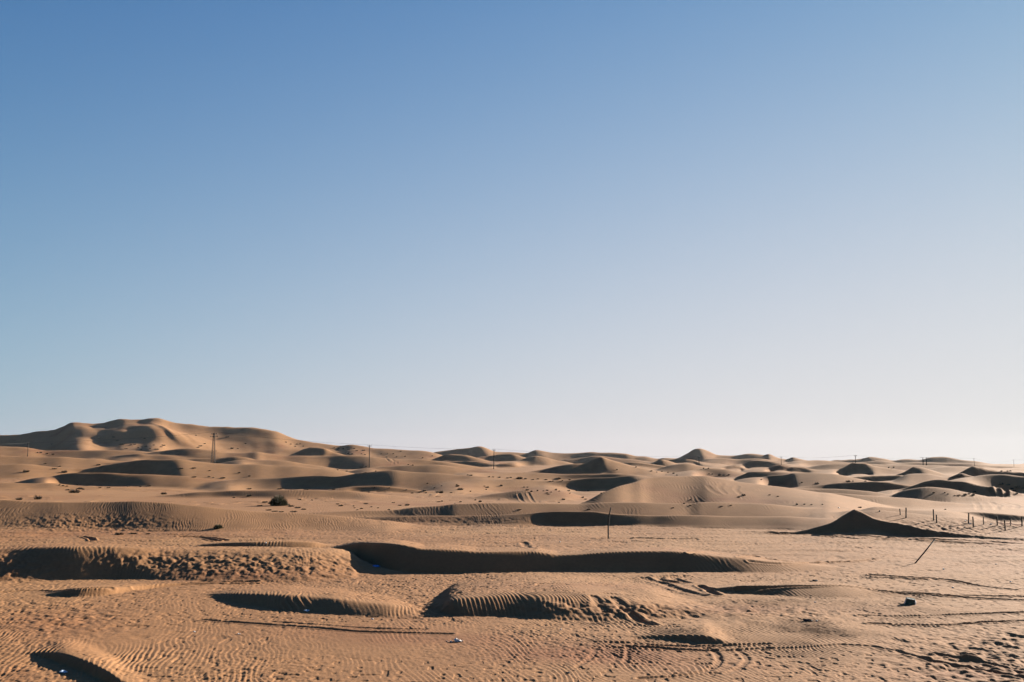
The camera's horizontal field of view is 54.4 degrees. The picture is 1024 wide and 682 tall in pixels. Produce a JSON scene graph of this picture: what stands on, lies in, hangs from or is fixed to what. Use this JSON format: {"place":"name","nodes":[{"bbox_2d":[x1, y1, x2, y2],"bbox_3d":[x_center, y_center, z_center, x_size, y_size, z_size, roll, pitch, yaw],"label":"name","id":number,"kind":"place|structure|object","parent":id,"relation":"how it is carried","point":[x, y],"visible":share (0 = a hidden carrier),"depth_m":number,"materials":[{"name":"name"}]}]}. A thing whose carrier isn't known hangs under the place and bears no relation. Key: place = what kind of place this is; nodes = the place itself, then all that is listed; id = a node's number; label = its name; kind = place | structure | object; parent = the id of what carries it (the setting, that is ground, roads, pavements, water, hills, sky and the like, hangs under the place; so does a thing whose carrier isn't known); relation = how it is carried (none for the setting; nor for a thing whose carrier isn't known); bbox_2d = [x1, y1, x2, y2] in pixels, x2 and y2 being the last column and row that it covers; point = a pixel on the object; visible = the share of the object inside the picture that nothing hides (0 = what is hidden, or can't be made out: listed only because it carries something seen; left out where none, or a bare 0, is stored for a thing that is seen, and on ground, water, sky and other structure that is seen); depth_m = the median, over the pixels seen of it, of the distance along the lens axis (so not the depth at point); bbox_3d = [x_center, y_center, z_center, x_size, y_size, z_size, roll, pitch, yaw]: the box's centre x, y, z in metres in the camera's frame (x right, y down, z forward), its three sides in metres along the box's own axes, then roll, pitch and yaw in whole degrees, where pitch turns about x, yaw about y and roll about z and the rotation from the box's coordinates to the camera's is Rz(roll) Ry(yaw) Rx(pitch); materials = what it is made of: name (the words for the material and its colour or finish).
{"place":"outdoors","nodes":[
{"label":"outdoors","id":0,"kind":"place"},
{"bbox_2d":[0,418,1023,681],"bbox_3d":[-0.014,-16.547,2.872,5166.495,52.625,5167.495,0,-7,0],"label":"sand ground","id":1,"kind":"structure","parent":0,"point":[682,576],"depth_m":55.96,"materials":[{"name":"beige sand"}]},
{"bbox_2d":[68,487,80,492],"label":"desert shrub","id":2,"kind":"object","parent":1,"relation":"on","point":[74,491],"visible":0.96,"depth_m":194.50,"materials":[{"name":"plant"}]},
{"bbox_2d":[210,431,217,462],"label":"lattice tower","id":3,"kind":"structure","parent":1,"relation":"on","point":[213,436],"depth_m":450.92,"materials":[{"name":"metal"}]},
{"bbox_2d":[16,432,1005,461],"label":"power cable","id":4,"kind":"object","parent":3,"relation":"attached to","point":[440,448],"visible":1,"depth_m":460.74,"materials":[{"name":"metal"}]},
{"bbox_2d":[213,524,222,528],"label":"desert bush","id":5,"kind":"object","parent":1,"relation":"on","point":[218,526],"visible":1,"depth_m":90.25,"materials":[{"name":"green plant"}]},
{"bbox_2d":[270,493,289,505],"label":"desert bush","id":6,"kind":"object","parent":1,"relation":"on","point":[278,501],"visible":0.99,"depth_m":141.68,"materials":[{"name":"green plant"}]},
{"bbox_2d":[608,507,610,538],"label":"bent pole","id":7,"kind":"object","parent":1,"relation":"on","point":[608,522],"visible":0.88,"depth_m":80.73,"materials":[{"name":"brown wood"}]},
{"bbox_2d":[904,597,915,604],"bbox_3d":[17.239,11.260,42.846,0.652,0.364,0.382,7,3,17],"label":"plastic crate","id":8,"kind":"object","parent":1,"relation":"on","point":[911,601],"visible":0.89,"depth_m":42.74,"materials":[{"name":"plastic"}]},
{"bbox_2d":[914,539,934,563],"bbox_3d":[25.244,13.061,61.144,2.307,1.718,0.085,4,-8,-28],"label":"leaning pole","id":9,"kind":"object","parent":1,"relation":"on","point":[924,551],"visible":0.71,"depth_m":61.19,"materials":[{"name":"brown wood"}]},
{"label":"twin pole","id":10,"kind":"object","parent":1,"relation":"on","visible":0},
{"bbox_2d":[14,432,981,460],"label":"power cable","id":11,"kind":"object","parent":10,"relation":"attached to","point":[438,448],"visible":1,"depth_m":459.78,"materials":[{"name":"metal"}]},
{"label":"utility pole","id":12,"kind":"object","parent":1,"relation":"on","visible":0},
{"bbox_2d":[17,433,980,459],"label":"power cable","id":13,"kind":"object","parent":12,"relation":"attached to","point":[530,451],"visible":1,"depth_m":463.40,"materials":[{"name":"metal"}]},
{"bbox_2d":[0,0,1023,463],"label":"sky","id":14,"kind":"structure","parent":0,"point":[783,229],"materials":[{"name":"blue"}]}
]}

